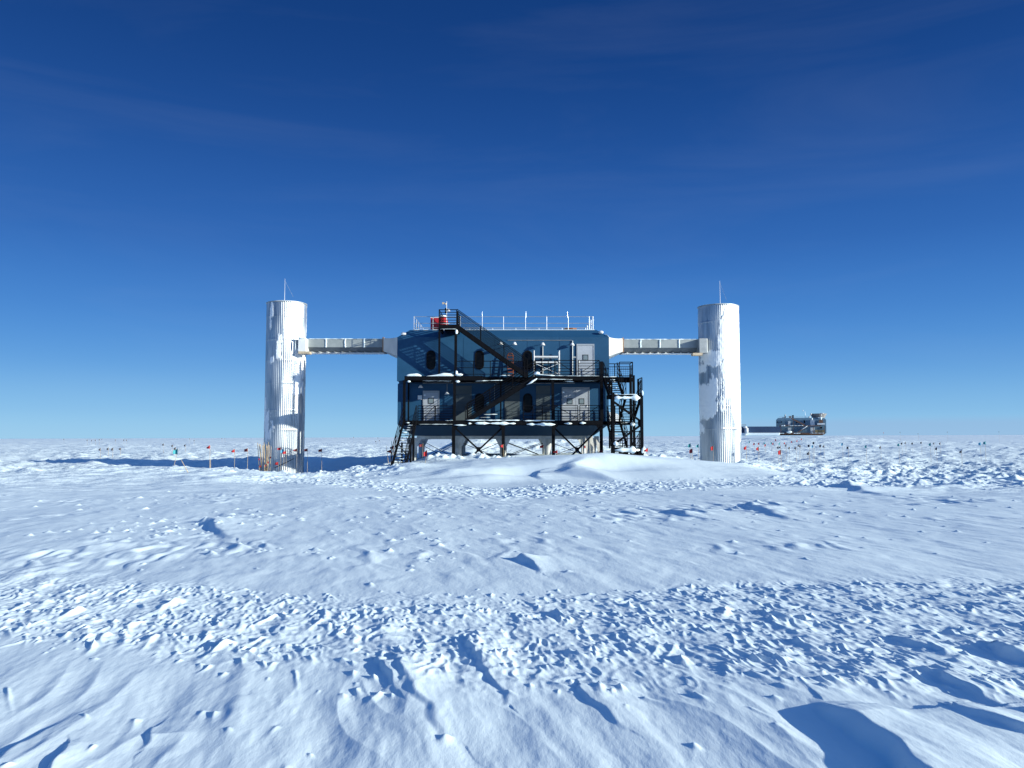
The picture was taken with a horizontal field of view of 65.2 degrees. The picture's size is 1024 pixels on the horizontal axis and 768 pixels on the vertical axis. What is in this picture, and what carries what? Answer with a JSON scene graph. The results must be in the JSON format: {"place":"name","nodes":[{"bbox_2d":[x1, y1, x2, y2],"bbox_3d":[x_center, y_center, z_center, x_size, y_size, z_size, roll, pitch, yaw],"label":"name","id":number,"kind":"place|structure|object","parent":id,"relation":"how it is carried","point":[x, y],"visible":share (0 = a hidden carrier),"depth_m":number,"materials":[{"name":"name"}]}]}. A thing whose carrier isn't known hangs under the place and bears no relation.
{"place":"outdoors","nodes":[
{"label":"outdoors","id":0,"kind":"place"},
{"bbox_2d":[0,435,1023,767],"bbox_3d":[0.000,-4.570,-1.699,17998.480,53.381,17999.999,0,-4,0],"label":"snow ground","id":1,"kind":"structure","parent":0,"point":[366,603],"depth_m":8.20,"materials":[{"name":"white snow"}]},
{"bbox_2d":[264,283,311,472],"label":"silver tower","id":2,"kind":"structure","parent":1,"relation":"on","point":[287,351],"depth_m":56.99,"materials":[{"name":"metal"}]},
{"bbox_2d":[308,337,396,357],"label":"cable bridge","id":3,"kind":"structure","parent":2,"relation":"attached to","point":[383,345],"depth_m":57.63,"materials":[{"name":"white paint"}]},
{"bbox_2d":[391,309,603,464],"bbox_3d":[-1.547,0.366,52.570,14.815,10.495,7.216,2,-4,-23],"label":"steel gallery","id":4,"kind":"object","parent":1,"relation":"on","point":[525,380],"visible":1,"depth_m":51.94,"materials":[{"name":"black metal"}]},
{"bbox_2d":[533,350,559,375],"bbox_3d":[2.309,-1.311,53.563,1.754,1.794,0.857,0,-4,0],"label":"aluminium scaffold","id":5,"kind":"object","parent":4,"relation":"on","point":[534,356],"visible":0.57,"depth_m":53.24,"materials":[{"name":"silver metal"}]},
{"bbox_2d":[397,311,618,460],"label":"laboratory building","id":6,"kind":"structure","parent":1,"relation":"on","point":[417,351],"depth_m":54.21,"materials":[{"name":"blue metal"}]},
{"bbox_2d":[426,350,435,368],"bbox_3d":[-5.491,-1.628,54.214,0.620,1.300,0.070,0,-4,0],"label":"window","id":7,"kind":"structure","parent":6,"relation":"in","point":[430,356],"depth_m":54.20,"materials":[{"name":"black glass"}]},
{"bbox_2d":[423,391,438,420],"bbox_3d":[-5.467,1.458,54.031,1.112,2.012,0.105,0,-4,0],"label":"door","id":8,"kind":"structure","parent":6,"relation":"in","point":[428,398],"depth_m":54.04,"materials":[{"name":"paint"}]},
{"bbox_2d":[430,317,438,329],"bbox_3d":[-5.302,-4.176,57.056,1.006,1.103,0.540,0,-4,0],"label":"red panel box","id":9,"kind":"object","parent":6,"relation":"on","point":[434,322],"visible":0.35,"depth_m":56.82,"materials":[{"name":"paint"}]},
{"bbox_2d":[438,315,447,329],"bbox_3d":[-4.845,-4.291,56.319,0.702,1.195,0.610,0,-4,0],"label":"red bundle","id":10,"kind":"object","parent":6,"relation":"on","point":[442,319],"visible":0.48,"depth_m":56.15,"materials":[{"name":"fabric"}]},
{"bbox_2d":[442,301,449,324],"bbox_3d":[-4.504,-4.728,55.113,0.338,2.006,0.748,2,-4,-32],"label":"weather mast","id":11,"kind":"object","parent":6,"relation":"on","point":[446,310],"visible":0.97,"depth_m":55.32,"materials":[{"name":"white metal"}]},
{"bbox_2d":[475,350,483,369],"bbox_3d":[-2.203,-1.628,54.214,0.620,1.300,0.070,0,-4,0],"label":"window","id":12,"kind":"structure","parent":6,"relation":"in","point":[479,355],"depth_m":54.20,"materials":[{"name":"black glass"}]},
{"bbox_2d":[475,393,483,410],"bbox_3d":[-2.197,1.284,54.070,0.620,1.300,0.070,0,-4,0],"label":"window","id":13,"kind":"structure","parent":6,"relation":"in","point":[477,395],"depth_m":54.07,"materials":[{"name":"black glass"}]},
{"bbox_2d":[523,350,531,368],"bbox_3d":[1.068,-1.628,54.214,0.620,1.300,0.070,0,-4,0],"label":"window","id":14,"kind":"structure","parent":6,"relation":"in","point":[528,354],"depth_m":54.21,"materials":[{"name":"black glass"}]},
{"bbox_2d":[523,393,531,411],"bbox_3d":[1.065,1.284,54.070,0.620,1.300,0.070,0,-4,0],"label":"window","id":15,"kind":"structure","parent":6,"relation":"in","point":[527,398],"depth_m":54.05,"materials":[{"name":"black glass"}]},
{"bbox_2d":[562,387,589,420],"bbox_3d":[4.308,1.357,54.055,1.881,2.283,0.070,0,-4,0],"label":"door","id":16,"kind":"structure","parent":6,"relation":"in","point":[578,396],"depth_m":54.05,"materials":[{"name":"paint"}]},
{"bbox_2d":[577,344,594,375],"bbox_3d":[4.981,-1.630,54.205,1.207,2.178,0.070,0,-4,0],"label":"door","id":17,"kind":"structure","parent":6,"relation":"in","point":[584,351],"depth_m":54.20,"materials":[{"name":"paint"}]},
{"bbox_2d":[582,436,584,453],"bbox_3d":[4.818,4.295,54.184,0.146,1.533,0.591,-1,-4,15],"label":"board","id":18,"kind":"object","parent":1,"relation":"on","point":[583,440],"visible":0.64,"depth_m":54.24,"materials":[{"name":"brown wood"}]},
{"bbox_2d":[585,436,589,453],"bbox_3d":[5.104,4.289,54.084,0.274,1.525,0.538,0,-4,0],"label":"board","id":19,"kind":"object","parent":1,"relation":"on","point":[587,446],"visible":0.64,"depth_m":54.12,"materials":[{"name":"brown wood"}]},
{"bbox_2d":[590,436,592,452],"bbox_3d":[5.436,4.303,54.284,0.204,1.533,0.566,0,-4,-7],"label":"board","id":20,"kind":"object","parent":1,"relation":"on","point":[591,441],"visible":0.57,"depth_m":54.37,"materials":[{"name":"brown wood"}]},
{"bbox_2d":[593,436,595,452],"bbox_3d":[5.564,4.277,53.885,0.199,1.551,0.652,-2,-4,23],"label":"board","id":21,"kind":"object","parent":1,"relation":"on","point":[594,447],"visible":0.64,"depth_m":53.91,"materials":[{"name":"brown wood"}]},
{"bbox_2d":[596,436,599,452],"bbox_3d":[5.814,4.271,53.785,0.204,1.540,0.591,1,-4,-12],"label":"board","id":22,"kind":"object","parent":1,"relation":"on","point":[598,443],"visible":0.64,"depth_m":53.87,"materials":[{"name":"brown wood"}]},
{"bbox_2d":[603,362,644,455],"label":"stair tower","id":23,"kind":"structure","parent":1,"relation":"on","point":[633,398],"depth_m":51.27,"materials":[{"name":"black metal"}]},
{"bbox_2d":[691,284,740,462],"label":"silver tower","id":24,"kind":"structure","parent":1,"relation":"on","point":[718,350],"depth_m":56.96,"materials":[{"name":"metal"}]},
{"bbox_2d":[609,337,696,358],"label":"cable bridge","id":25,"kind":"structure","parent":24,"relation":"attached to","point":[622,346],"depth_m":57.63,"materials":[{"name":"white paint"}]},
{"bbox_2d":[741,424,780,436],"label":"long dark wing","id":26,"kind":"structure","parent":1,"relation":"on","point":[762,431],"depth_m":335.22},
{"bbox_2d":[776,413,826,435],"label":"distant building","id":27,"kind":"structure","parent":1,"relation":"on","point":[815,424],"depth_m":339.43,"materials":[{"name":"grey metal"}]},
{"bbox_2d":[0,0,1023,438],"label":"sky","id":28,"kind":"structure","parent":0,"point":[848,175],"materials":[{"name":"blue"}]}
]}

